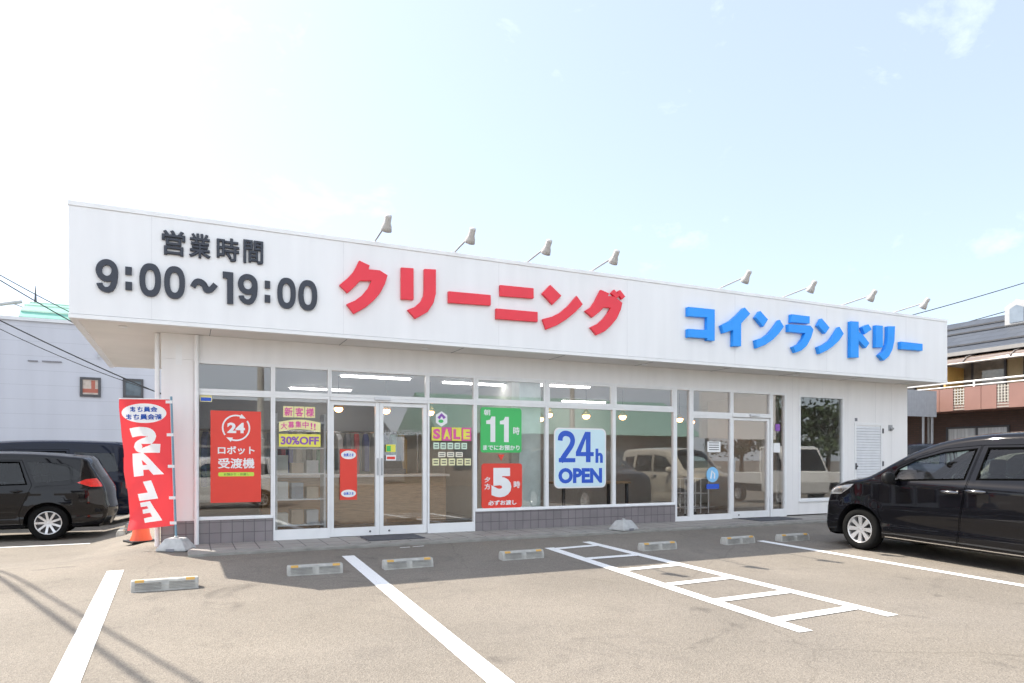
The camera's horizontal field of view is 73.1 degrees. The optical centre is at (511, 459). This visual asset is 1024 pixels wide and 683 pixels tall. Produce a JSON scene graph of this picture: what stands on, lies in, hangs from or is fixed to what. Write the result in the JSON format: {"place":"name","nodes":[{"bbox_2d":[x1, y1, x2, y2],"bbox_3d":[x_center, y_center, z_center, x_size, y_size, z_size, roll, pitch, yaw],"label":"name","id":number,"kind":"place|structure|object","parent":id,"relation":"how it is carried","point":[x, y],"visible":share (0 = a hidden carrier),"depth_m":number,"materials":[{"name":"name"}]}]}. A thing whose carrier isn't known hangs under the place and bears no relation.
{"place":"outdoors","nodes":[
{"label":"outdoors","id":0,"kind":"place"},
{"bbox_2d":[0,329,148,389],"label":"power line","id":1,"kind":"object","parent":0,"point":[70,360],"visible":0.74,"depth_m":18.24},
{"bbox_2d":[0,320,160,393],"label":"power line","id":2,"kind":"object","parent":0,"point":[76,356],"visible":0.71,"depth_m":17.98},
{"bbox_2d":[0,513,1023,682],"bbox_3d":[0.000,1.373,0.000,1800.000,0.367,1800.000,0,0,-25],"label":"parking lot","id":3,"kind":"structure","parent":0,"point":[551,616],"depth_m":6.05,"materials":[{"name":"asphalt"}]},
{"bbox_2d":[0,286,69,319],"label":"green roofed hall","id":4,"kind":"structure","parent":3,"relation":"on","point":[34,309],"depth_m":30.87,"materials":[{"name":"metal"}]},
{"bbox_2d":[0,451,118,539],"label":"black wagon","id":5,"kind":"object","parent":3,"relation":"on","point":[48,496],"visible":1,"depth_m":12.49,"materials":[{"name":"paint"}]},
{"bbox_2d":[0,440,129,514],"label":"dark van","id":6,"kind":"object","parent":3,"relation":"on","point":[109,455],"visible":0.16,"depth_m":15.27,"materials":[{"name":"black paint"}]},
{"bbox_2d":[0,315,160,441],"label":"grey hall","id":7,"kind":"structure","parent":3,"relation":"on","point":[45,395],"depth_m":20.25,"materials":[{"name":"metal"}]},
{"bbox_2d":[80,377,100,396],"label":"window","id":8,"kind":"structure","parent":7,"relation":"in","point":[89,386],"depth_m":20.58,"materials":[{"name":"glass"}]},
{"bbox_2d":[123,378,142,397],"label":"window","id":9,"kind":"structure","parent":7,"relation":"in","point":[129,390],"depth_m":21.06,"materials":[{"name":"grey glass"}]},
{"bbox_2d":[50,570,123,682],"bbox_3d":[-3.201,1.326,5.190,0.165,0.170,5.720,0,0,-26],"label":"parking line","id":10,"kind":"object","parent":3,"relation":"on","point":[71,668],"visible":1,"depth_m":5.24,"materials":[{"name":"paint"}]},
{"bbox_2d":[123,528,154,543],"bbox_3d":[-5.501,0.875,10.253,0.380,0.680,0.380,0,0,42],"label":"traffic cone","id":11,"kind":"object","parent":3,"relation":"on","point":[138,536],"visible":0.45,"depth_m":10.15,"materials":[{"name":"orange plastic"}]},
{"bbox_2d":[131,576,198,592],"bbox_3d":[-3.445,1.242,6.867,0.600,0.138,0.148,0,0,-25],"label":"wheel stop","id":12,"kind":"object","parent":3,"relation":"on","point":[163,584],"visible":0.89,"depth_m":6.81,"materials":[{"name":"concrete"}]},
{"bbox_2d":[155,536,195,551],"bbox_3d":[-4.489,1.109,9.235,0.395,0.190,0.341,0,0,0],"label":"pole weight","id":13,"kind":"object","parent":3,"relation":"on","point":[177,544],"visible":0.98,"depth_m":9.11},
{"bbox_2d":[119,396,176,535],"bbox_3d":[-4.841,0.114,9.229,0.730,1.921,0.131,0,0,-5],"label":"sale flag","id":14,"kind":"object","parent":13,"relation":"on","point":[147,431],"visible":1,"depth_m":9.21,"materials":[{"name":"red fabric"}]},
{"bbox_2d":[287,562,342,575],"bbox_3d":[-2.208,1.233,7.749,0.600,0.138,0.148,0,0,-23],"label":"wheel stop","id":15,"kind":"object","parent":3,"relation":"on","point":[314,569],"visible":0.84,"depth_m":7.69,"materials":[{"name":"concrete"}]},
{"bbox_2d":[382,557,433,569],"bbox_3d":[-1.236,1.234,8.196,0.600,0.138,0.148,0,0,-26],"label":"wheel stop","id":16,"kind":"object","parent":3,"relation":"on","point":[403,563],"visible":0.87,"depth_m":8.13,"materials":[{"name":"concrete"}]},
{"bbox_2d":[342,555,513,682],"bbox_3d":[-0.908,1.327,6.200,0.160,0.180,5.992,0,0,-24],"label":"parking line","id":17,"kind":"object","parent":3,"relation":"on","point":[479,665],"visible":1,"depth_m":5.48,"materials":[{"name":"paint"}]},
{"bbox_2d":[188,514,826,551],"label":"walkway","id":18,"kind":"structure","parent":3,"relation":"on","point":[305,542],"depth_m":11.00,"materials":[{"name":"concrete"}]},
{"bbox_2d":[360,534,424,540],"bbox_3d":[-1.829,1.179,10.554,0.860,0.010,0.630,0,0,-25],"label":"door mat","id":19,"kind":"object","parent":18,"relation":"on","point":[390,537],"depth_m":10.47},
{"bbox_2d":[609,518,637,530],"bbox_3d":[1.899,1.089,11.729,0.396,0.190,0.341,0,0,-42],"label":"pole weight","id":20,"kind":"object","parent":18,"relation":"on","point":[623,524],"visible":1,"depth_m":11.63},
{"bbox_2d":[738,516,799,520],"bbox_3d":[5.181,1.179,13.861,1.100,0.010,0.630,0,0,-25],"label":"door mat","id":21,"kind":"object","parent":18,"relation":"on","point":[777,518],"depth_m":13.87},
{"bbox_2d":[188,519,826,556],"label":"walkway kerb","id":22,"kind":"structure","parent":3,"relation":"on","point":[318,547],"depth_m":10.36,"materials":[{"name":"concrete"}]},
{"bbox_2d":[68,200,947,546],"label":"laundry shop","id":23,"kind":"structure","parent":3,"relation":"on","point":[652,372],"depth_m":12.11,"materials":[{"name":"white metal"}]},
{"bbox_2d":[96,230,316,310],"bbox_3d":[-3.958,-2.532,9.158,2.685,0.890,0.034,0,0,-25],"label":"opening hours sign","id":24,"kind":"object","parent":23,"relation":"attached to","point":[112,277],"visible":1,"depth_m":9.11,"materials":[{"name":"plastic"}]},
{"bbox_2d":[210,410,260,502],"bbox_3d":[-3.983,-0.048,9.977,0.678,1.319,0.008,0,0,-25],"label":"poster","id":25,"kind":"object","parent":23,"relation":"attached to","point":[235,456],"visible":1,"depth_m":9.97,"materials":[{"name":"red paper"}]},
{"bbox_2d":[199,392,272,518],"bbox_3d":[-4.009,-0.056,9.978,1.055,1.817,0.080,0,0,-25],"label":"window","id":26,"kind":"structure","parent":23,"relation":"in","point":[270,396],"depth_m":10.15,"materials":[{"name":"white metal"}]},
{"bbox_2d":[199,360,272,393],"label":"window","id":27,"kind":"structure","parent":23,"relation":"in","point":[270,366],"depth_m":9.98,"materials":[{"name":"white metal"}]},
{"bbox_2d":[279,406,320,446],"bbox_3d":[-3.177,-0.500,10.357,0.601,0.601,0.010,0,0,-25],"label":"notice","id":28,"kind":"object","parent":23,"relation":"attached to","point":[299,440],"visible":1,"depth_m":10.35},
{"bbox_2d":[275,413,325,529],"bbox_3d":[-3.372,0.228,10.959,0.755,1.900,0.360,0,0,-25],"label":"wall shelf","id":29,"kind":"object","parent":23,"relation":"on","point":[322,499],"depth_m":10.95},
{"bbox_2d":[277,455,287,472],"bbox_3d":[-3.622,0.066,10.841,0.184,0.281,0.264,0,0,-25],"label":"storage box","id":30,"kind":"object","parent":29,"relation":"on","point":[282,463],"visible":0.74,"depth_m":10.72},
{"bbox_2d":[277,481,287,498],"bbox_3d":[-3.622,0.474,10.841,0.184,0.266,0.264,0,0,-25],"label":"storage box","id":31,"kind":"object","parent":29,"relation":"on","point":[282,489],"visible":0.72,"depth_m":10.72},
{"bbox_2d":[277,512,287,524],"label":"storage box","id":32,"kind":"object","parent":29,"relation":"on","point":[282,518],"visible":0.77,"depth_m":10.72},
{"bbox_2d":[289,482,303,498],"bbox_3d":[-3.414,0.484,10.939,0.184,0.246,0.264,0,0,-25],"label":"storage box","id":33,"kind":"object","parent":29,"relation":"on","point":[295,490],"visible":1,"depth_m":10.83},
{"bbox_2d":[289,509,303,523],"bbox_3d":[-3.414,0.895,10.939,0.184,0.224,0.264,0,0,-25],"label":"storage box","id":34,"kind":"object","parent":29,"relation":"on","point":[295,516],"visible":1,"depth_m":10.83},
{"bbox_2d":[289,463,303,472],"bbox_3d":[-3.414,0.127,10.939,0.184,0.160,0.264,0,0,-25],"label":"storage box","id":35,"kind":"object","parent":29,"relation":"on","point":[295,467],"visible":0.98,"depth_m":10.83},
{"bbox_2d":[304,509,318,523],"bbox_3d":[-3.206,0.898,11.037,0.184,0.218,0.264,0,0,-25],"label":"storage box","id":36,"kind":"object","parent":29,"relation":"on","point":[310,516],"visible":1,"depth_m":10.93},
{"bbox_2d":[304,460,318,472],"bbox_3d":[-3.206,0.106,11.037,0.184,0.202,0.264,0,0,-25],"label":"storage box","id":37,"kind":"object","parent":29,"relation":"on","point":[310,466],"visible":1,"depth_m":10.92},
{"bbox_2d":[304,486,318,498],"bbox_3d":[-3.206,0.515,11.037,0.184,0.184,0.264,0,0,-25],"label":"storage box","id":38,"kind":"object","parent":29,"relation":"on","point":[310,491],"visible":0.99,"depth_m":10.93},
{"bbox_2d":[273,394,329,540],"bbox_3d":[-3.161,0.111,10.379,0.819,2.151,0.080,0,0,-25],"label":"window","id":39,"kind":"structure","parent":23,"relation":"in","point":[310,533],"depth_m":10.37,"materials":[{"name":"white metal"}]},
{"bbox_2d":[273,364,329,396],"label":"window","id":40,"kind":"structure","parent":23,"relation":"in","point":[327,369],"depth_m":10.35,"materials":[{"name":"white metal"}]},
{"bbox_2d":[199,429,417,472],"bbox_3d":[-4.045,0.295,13.903,4.486,1.766,0.036,0,0,-25],"label":"clothes rail","id":41,"kind":"object","parent":23,"relation":"on","point":[339,432],"visible":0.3,"depth_m":14.20,"materials":[{"name":"silver metal"}]},
{"bbox_2d":[201,431,209,486],"bbox_3d":[-5.795,-0.019,13.078,0.100,1.043,0.519,0,0,-15],"label":"hanging garment","id":42,"kind":"object","parent":41,"relation":"hanging from","point":[205,459],"visible":0.94,"depth_m":12.85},
{"bbox_2d":[261,432,264,474],"bbox_3d":[-4.936,-0.070,13.483,0.100,0.941,0.519,0,0,-33],"label":"hanging garment","id":43,"kind":"object","parent":41,"relation":"hanging from","point":[262,458],"visible":0.21,"depth_m":13.28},
{"bbox_2d":[266,432,269,473],"bbox_3d":[-4.764,-0.137,13.564,0.100,0.806,0.519,0,0,-19],"label":"hanging garment","id":44,"kind":"object","parent":41,"relation":"hanging from","point":[268,454],"visible":0.56,"depth_m":13.33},
{"bbox_2d":[286,433,292,472],"bbox_3d":[-4.420,-0.035,13.726,0.100,1.010,0.519,0,0,-23],"label":"hanging garment","id":45,"kind":"object","parent":41,"relation":"hanging from","point":[289,452],"visible":0.24,"depth_m":13.50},
{"bbox_2d":[334,434,342,473],"bbox_3d":[-3.561,-0.124,14.132,0.100,0.831,0.519,0,0,-27],"label":"hanging garment","id":46,"kind":"object","parent":41,"relation":"hanging from","point":[338,442],"visible":0.71,"depth_m":13.95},
{"bbox_2d":[343,434,350,448],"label":"hanging garment","id":47,"kind":"object","parent":41,"relation":"hanging from","point":[347,441],"visible":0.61,"depth_m":14.04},
{"bbox_2d":[354,434,359,473],"bbox_3d":[-3.217,-0.042,14.294,0.100,0.996,0.519,0,0,-15],"label":"hanging garment","id":48,"kind":"object","parent":41,"relation":"hanging from","point":[356,441],"visible":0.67,"depth_m":14.06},
{"bbox_2d":[362,434,368,471],"bbox_3d":[-3.045,-0.152,14.375,0.100,0.777,0.519,0,0,-19],"label":"hanging garment","id":49,"kind":"object","parent":41,"relation":"hanging from","point":[365,453],"visible":1,"depth_m":14.14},
{"bbox_2d":[370,434,373,473],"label":"hanging garment","id":50,"kind":"object","parent":41,"relation":"hanging from","point":[372,455],"visible":0.27,"depth_m":14.41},
{"bbox_2d":[389,434,396,454],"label":"hanging garment","id":51,"kind":"object","parent":41,"relation":"hanging from","point":[392,439],"visible":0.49,"depth_m":14.41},
{"bbox_2d":[396,435,406,472],"bbox_3d":[-2.358,0.014,14.699,0.100,1.108,0.519,0,0,-30],"label":"hanging garment","id":52,"kind":"object","parent":41,"relation":"hanging from","point":[402,445],"visible":0.49,"depth_m":14.50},
{"bbox_2d":[287,385,353,391],"bbox_3d":[-3.761,-1.402,13.595,1.240,0.054,0.220,0,0,-25],"label":"ceiling light","id":53,"kind":"object","parent":23,"relation":"attached to","point":[317,388],"visible":1,"depth_m":13.49,"materials":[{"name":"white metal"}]},
{"bbox_2d":[340,449,356,499],"bbox_3d":[-2.523,0.223,10.666,0.261,0.783,0.008,0,0,-25],"label":"poster","id":54,"kind":"object","parent":23,"relation":"attached to","point":[348,474],"visible":1,"depth_m":10.67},
{"bbox_2d":[259,473,449,526],"bbox_3d":[-2.933,0.723,13.012,3.500,0.910,0.640,0,0,-25],"label":"counter","id":55,"kind":"object","parent":23,"relation":"on","point":[402,497],"visible":0.51,"depth_m":12.89,"materials":[{"name":"brown wood"}]},
{"bbox_2d":[384,455,405,473],"bbox_3d":[-2.292,0.086,13.293,0.400,0.360,0.400,0,0,-25],"label":"cash register","id":56,"kind":"object","parent":55,"relation":"on","point":[393,466],"visible":0.68,"depth_m":13.20,"materials":[{"name":"grey plastic"}]},
{"bbox_2d":[330,401,378,536],"bbox_3d":[-2.446,0.136,10.739,0.770,2.083,0.098,0,0,-25],"label":"sliding door","id":57,"kind":"structure","parent":23,"relation":"in","point":[373,530],"depth_m":10.73,"materials":[{"name":"white metal"}]},
{"bbox_2d":[338,372,413,379],"bbox_3d":[-2.285,-1.402,11.638,1.240,0.054,0.220,0,0,-25],"label":"ceiling light","id":58,"kind":"object","parent":23,"relation":"attached to","point":[373,376],"visible":1,"depth_m":11.56,"materials":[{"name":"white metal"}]},
{"bbox_2d":[330,367,427,399],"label":"window","id":59,"kind":"structure","parent":23,"relation":"in","point":[425,375],"depth_m":10.87,"materials":[{"name":"white metal"}]},
{"bbox_2d":[374,214,391,241],"bbox_3d":[-1.865,-3.259,9.844,0.156,0.246,0.884,0,0,-25],"label":"sign spotlight","id":60,"kind":"object","parent":23,"relation":"attached to","point":[386,226],"visible":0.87,"depth_m":9.51,"materials":[{"name":"white metal"}]},
{"bbox_2d":[379,403,426,534],"bbox_3d":[-1.744,0.136,11.070,0.777,2.083,0.098,0,0,-25],"label":"sliding door","id":61,"kind":"structure","parent":23,"relation":"in","point":[421,528],"depth_m":11.04,"materials":[{"name":"white metal"}]},
{"bbox_2d":[436,411,446,426],"bbox_3d":[-1.154,-0.673,11.313,0.197,0.253,0.005,0,0,-25],"label":"sticker","id":62,"kind":"object","parent":23,"relation":"attached to","point":[441,418],"visible":1,"depth_m":11.31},
{"bbox_2d":[427,400,474,532],"bbox_3d":[-1.004,0.111,11.396,0.830,2.151,0.080,0,0,-25],"label":"window","id":63,"kind":"structure","parent":23,"relation":"in","point":[456,526],"depth_m":11.35,"materials":[{"name":"white metal"}]},
{"bbox_2d":[432,427,470,440],"bbox_3d":[-0.993,-0.427,11.388,0.693,0.220,0.007,0,0,-25],"label":"sale lettering","id":64,"kind":"object","parent":23,"relation":"attached to","point":[451,433],"visible":1,"depth_m":11.38},
{"bbox_2d":[428,373,474,401],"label":"window","id":65,"kind":"structure","parent":23,"relation":"in","point":[472,377],"depth_m":11.37,"materials":[{"name":"white metal"}]},
{"bbox_2d":[454,227,475,252],"bbox_3d":[-0.738,-3.259,10.375,0.156,0.246,0.884,0,0,-25],"label":"sign spotlight","id":66,"kind":"object","parent":23,"relation":"attached to","point":[470,239],"visible":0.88,"depth_m":10.04,"materials":[{"name":"white metal"}]},
{"bbox_2d":[440,379,505,385],"bbox_3d":[-0.697,-1.402,12.608,1.240,0.054,0.220,0,0,-25],"label":"ceiling light","id":67,"kind":"object","parent":23,"relation":"attached to","point":[445,381],"visible":0.75,"depth_m":12.53,"materials":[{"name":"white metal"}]},
{"bbox_2d":[339,261,624,334],"bbox_3d":[-0.261,-2.509,10.890,4.870,0.820,0.055,0,0,-25],"label":"cleaning sign","id":68,"kind":"object","parent":23,"relation":"attached to","point":[550,294],"visible":1,"depth_m":10.72,"materials":[{"name":"plastic"}]},
{"bbox_2d":[480,407,520,452],"bbox_3d":[-0.182,-0.508,11.771,0.766,0.764,0.008,0,0,-25],"label":"poster","id":69,"kind":"object","parent":23,"relation":"attached to","point":[500,430],"visible":1,"depth_m":11.76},
{"bbox_2d":[481,463,521,507],"bbox_3d":[-0.170,0.437,11.777,0.758,0.756,0.008,0,0,-25],"label":"poster","id":70,"kind":"object","parent":23,"relation":"attached to","point":[501,485],"visible":1,"depth_m":11.77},
{"bbox_2d":[475,402,546,510],"bbox_3d":[-0.013,-0.052,11.864,1.359,1.825,0.080,0,0,-25],"label":"window","id":71,"kind":"structure","parent":23,"relation":"in","point":[476,403],"depth_m":11.89,"materials":[{"name":"white metal"}]},
{"bbox_2d":[475,376,546,404],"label":"window","id":72,"kind":"structure","parent":23,"relation":"in","point":[488,378],"depth_m":11.84,"materials":[{"name":"white metal"}]},
{"bbox_2d":[527,239,551,262],"bbox_3d":[0.400,-3.259,10.912,0.156,0.246,0.884,0,0,-25],"label":"sign spotlight","id":73,"kind":"object","parent":23,"relation":"attached to","point":[546,250],"visible":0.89,"depth_m":10.58,"materials":[{"name":"white metal"}]},
{"bbox_2d":[541,383,592,387],"bbox_3d":[0.945,-1.402,12.996,1.240,0.054,0.220,0,0,-25],"label":"ceiling light","id":74,"kind":"object","parent":23,"relation":"attached to","point":[568,386],"visible":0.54,"depth_m":12.98,"materials":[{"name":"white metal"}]},
{"bbox_2d":[554,428,605,487],"bbox_3d":[1.233,-0.035,12.438,1.085,1.078,0.009,0,0,-25],"label":"poster","id":75,"kind":"object","parent":23,"relation":"attached to","point":[579,457],"visible":1,"depth_m":12.43,"materials":[{"name":"paper"}]},
{"bbox_2d":[547,405,613,507],"bbox_3d":[1.235,-0.052,12.453,1.399,1.825,0.080,0,0,-25],"label":"window","id":76,"kind":"structure","parent":23,"relation":"in","point":[548,406],"depth_m":12.50,"materials":[{"name":"white metal"}]},
{"bbox_2d":[547,380,613,407],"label":"window","id":77,"kind":"structure","parent":23,"relation":"in","point":[611,385],"depth_m":12.43,"materials":[{"name":"white metal"}]},
{"bbox_2d":[559,399,607,402],"bbox_3d":[1.718,-1.402,16.512,1.240,0.054,0.220,0,0,-25],"label":"ceiling light","id":78,"kind":"object","parent":23,"relation":"attached to","point":[582,401],"visible":1,"depth_m":16.43,"materials":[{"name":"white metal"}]},
{"bbox_2d":[543,480,630,505],"bbox_3d":[1.529,0.808,14.101,1.600,0.740,0.800,0,0,-25],"label":"folding table","id":79,"kind":"object","parent":23,"relation":"on","point":[608,482],"visible":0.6,"depth_m":14.08,"materials":[{"name":"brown wood"}]},
{"bbox_2d":[589,249,619,271],"bbox_3d":[1.513,-3.259,11.437,0.156,0.246,0.884,0,0,-25],"label":"sign spotlight","id":80,"kind":"object","parent":23,"relation":"attached to","point":[613,260],"visible":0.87,"depth_m":11.11,"materials":[{"name":"white metal"}]},
{"bbox_2d":[614,408,674,505],"bbox_3d":[2.496,-0.052,13.048,1.388,1.825,0.080,0,0,-25],"label":"window","id":81,"kind":"structure","parent":23,"relation":"in","point":[620,409],"depth_m":13.22,"materials":[{"name":"white metal"}]},
{"bbox_2d":[614,383,674,409],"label":"window","id":82,"kind":"structure","parent":23,"relation":"in","point":[672,389],"depth_m":13.02,"materials":[{"name":"white metal"}]},
{"bbox_2d":[675,387,691,521],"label":"window","id":83,"kind":"structure","parent":23,"relation":"in","point":[689,390],"depth_m":13.47,"materials":[{"name":"white metal"}]},
{"bbox_2d":[677,478,708,515],"bbox_3d":[3.655,0.773,14.164,0.640,0.808,0.417,0,0,-25],"label":"laundry cart","id":84,"kind":"object","parent":23,"relation":"on","point":[695,506],"visible":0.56,"depth_m":14.10,"materials":[{"name":"metal"}]},
{"bbox_2d":[692,415,731,520],"bbox_3d":[3.955,0.158,13.736,1.034,2.056,0.080,0,0,-25],"label":"window","id":85,"kind":"structure","parent":23,"relation":"in","point":[728,515],"depth_m":13.81,"materials":[{"name":"white metal"}]},
{"bbox_2d":[692,388,731,416],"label":"window","id":86,"kind":"structure","parent":23,"relation":"in","point":[695,413],"depth_m":13.73,"materials":[{"name":"white metal"}]},
{"bbox_2d":[706,467,718,488],"bbox_3d":[3.993,0.357,13.742,0.321,0.437,0.005,0,0,-25],"label":"sticker","id":87,"kind":"object","parent":23,"relation":"attached to","point":[712,474],"visible":1,"depth_m":13.74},
{"bbox_2d":[707,442,719,451],"bbox_3d":[4.021,-0.262,13.756,0.332,0.208,0.005,0,0,-25],"label":"notice","id":88,"kind":"object","parent":23,"relation":"attached to","point":[713,446],"visible":1,"depth_m":13.75,"materials":[{"name":"white paper"}]},
{"bbox_2d":[719,270,751,288],"bbox_3d":[4.044,-3.259,12.631,0.156,0.246,0.884,0,0,-25],"label":"sign spotlight","id":89,"kind":"object","parent":23,"relation":"attached to","point":[745,279],"visible":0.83,"depth_m":12.31,"materials":[{"name":"white metal"}]},
{"bbox_2d":[732,417,769,517],"bbox_3d":[4.886,0.156,14.199,1.035,2.043,0.098,0,0,-25],"label":"sliding door","id":90,"kind":"structure","parent":23,"relation":"in","point":[759,513],"depth_m":14.33,"materials":[{"name":"white metal"}]},
{"bbox_2d":[732,390,770,417],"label":"window","id":91,"kind":"structure","parent":23,"relation":"in","point":[768,394],"depth_m":14.18,"materials":[{"name":"white metal"}]},
{"bbox_2d":[770,392,786,516],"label":"window","id":92,"kind":"structure","parent":23,"relation":"in","point":[773,512],"depth_m":14.54,"materials":[{"name":"white metal"}]},
{"bbox_2d":[784,280,816,297],"bbox_3d":[5.513,-3.259,13.325,0.156,0.246,0.884,0,0,-25],"label":"sign spotlight","id":93,"kind":"object","parent":23,"relation":"attached to","point":[810,289],"visible":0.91,"depth_m":13.00,"materials":[{"name":"white metal"}]},
{"bbox_2d":[685,307,922,360],"bbox_3d":[6.095,-2.493,13.873,6.496,0.765,0.085,0,0,-25],"label":"coin laundry sign","id":94,"kind":"object","parent":23,"relation":"attached to","point":[855,340],"visible":1,"depth_m":13.66,"materials":[{"name":"plastic"}]},
{"bbox_2d":[799,395,843,500],"bbox_3d":[6.715,-0.258,15.038,1.374,2.260,0.080,0,0,-25],"label":"window","id":95,"kind":"structure","parent":23,"relation":"in","point":[807,396],"depth_m":15.15,"materials":[{"name":"white metal"}]},
{"bbox_2d":[843,289,877,305],"bbox_3d":[7.015,-3.259,14.033,0.156,0.246,0.884,0,0,-25],"label":"sign spotlight","id":96,"kind":"object","parent":23,"relation":"attached to","point":[871,297],"visible":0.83,"depth_m":13.71,"materials":[{"name":"white metal"}]},
{"bbox_2d":[854,422,883,478],"bbox_3d":[8.083,0.160,15.612,0.945,2.000,0.059,0,0,-25],"label":"service door","id":97,"kind":"structure","parent":23,"relation":"in","point":[869,450],"depth_m":15.62,"materials":[{"name":"white metal"}]},
{"bbox_2d":[895,298,929,312],"bbox_3d":[8.474,-3.259,14.722,0.156,0.246,0.884,0,0,-25],"label":"sign spotlight","id":98,"kind":"object","parent":23,"relation":"attached to","point":[924,304],"visible":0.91,"depth_m":14.40,"materials":[{"name":"white metal"}]},
{"bbox_2d":[499,549,543,560],"bbox_3d":[0.123,1.231,8.926,0.600,0.138,0.148,0,0,-27],"label":"wheel stop","id":99,"kind":"object","parent":3,"relation":"on","point":[520,554],"visible":0.89,"depth_m":8.86,"materials":[{"name":"concrete"}]},
{"bbox_2d":[637,541,676,550],"bbox_3d":[2.067,1.232,9.821,0.600,0.138,0.148,0,0,-26],"label":"wheel stop","id":100,"kind":"object","parent":3,"relation":"on","point":[656,546],"visible":0.88,"depth_m":9.75,"materials":[{"name":"concrete"}]},
{"bbox_2d":[552,544,861,621],"bbox_3d":[1.837,1.310,8.073,1.134,0.131,4.355,0,0,-25],"label":"walkway marking rung","id":101,"kind":"object","parent":3,"relation":"on","point":[812,613],"visible":1,"depth_m":6.94,"materials":[{"name":"paint"}]},
{"bbox_2d":[546,541,897,631],"bbox_3d":[1.844,1.311,8.073,1.307,0.149,4.956,0,0,-25],"label":"walkway marking rail","id":102,"kind":"object","parent":3,"relation":"on","point":[733,607],"visible":1,"depth_m":7.17,"materials":[{"name":"paint"}]},
{"bbox_2d":[720,535,754,544],"bbox_3d":[3.438,1.230,10.523,0.600,0.138,0.148,0,0,-28],"label":"wheel stop","id":103,"kind":"object","parent":3,"relation":"on","point":[735,540],"visible":0.89,"depth_m":10.44,"materials":[{"name":"concrete"}]},
{"bbox_2d":[775,533,809,541],"bbox_3d":[4.431,1.232,10.925,0.600,0.138,0.148,0,0,-24],"label":"wheel stop","id":104,"kind":"object","parent":3,"relation":"on","point":[792,537],"visible":0.89,"depth_m":10.85,"materials":[{"name":"concrete"}]},
{"bbox_2d":[760,540,1023,586],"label":"parking line","id":105,"kind":"object","parent":3,"relation":"on","point":[965,575],"visible":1,"depth_m":8.74,"materials":[{"name":"paint"}]},
{"bbox_2d":[907,389,936,442],"bbox_3d":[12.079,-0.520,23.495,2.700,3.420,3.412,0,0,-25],"label":"signboard","id":106,"kind":"object","parent":3,"relation":"on","point":[922,403],"visible":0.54,"depth_m":22.14,"materials":[{"name":"white metal"}]},
{"bbox_2d":[827,431,1023,558],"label":"black minivan","id":107,"kind":"object","parent":3,"relation":"on","point":[972,499],"visible":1,"depth_m":8.93,"materials":[{"name":"paint"}]},
{"bbox_2d":[907,443,956,472],"bbox_3d":[12.065,0.347,20.267,1.859,1.687,3.643,0,0,40],"label":"dark small car","id":108,"kind":"object","parent":3,"relation":"on","point":[933,464],"visible":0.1,"depth_m":19.62,"materials":[{"name":"blue paint"}]},
{"bbox_2d":[907,299,1023,456],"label":"building","id":109,"kind":"structure","parent":3,"relation":"on","point":[981,392],"depth_m":22.50,"materials":[{"name":"brown brick"}]},
{"bbox_2d":[940,359,1006,401],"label":"balcony","id":110,"kind":"structure","parent":109,"relation":"in","point":[995,368],"depth_m":22.45,"materials":[{"name":"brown metal"}]},
{"bbox_2d":[946,425,1009,456],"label":"window","id":111,"kind":"structure","parent":109,"relation":"in","point":[952,433],"depth_m":22.84,"materials":[{"name":"grey metal"}]},
{"bbox_2d":[0,0,1023,324],"label":"sky","id":112,"kind":"structure","parent":0,"point":[855,148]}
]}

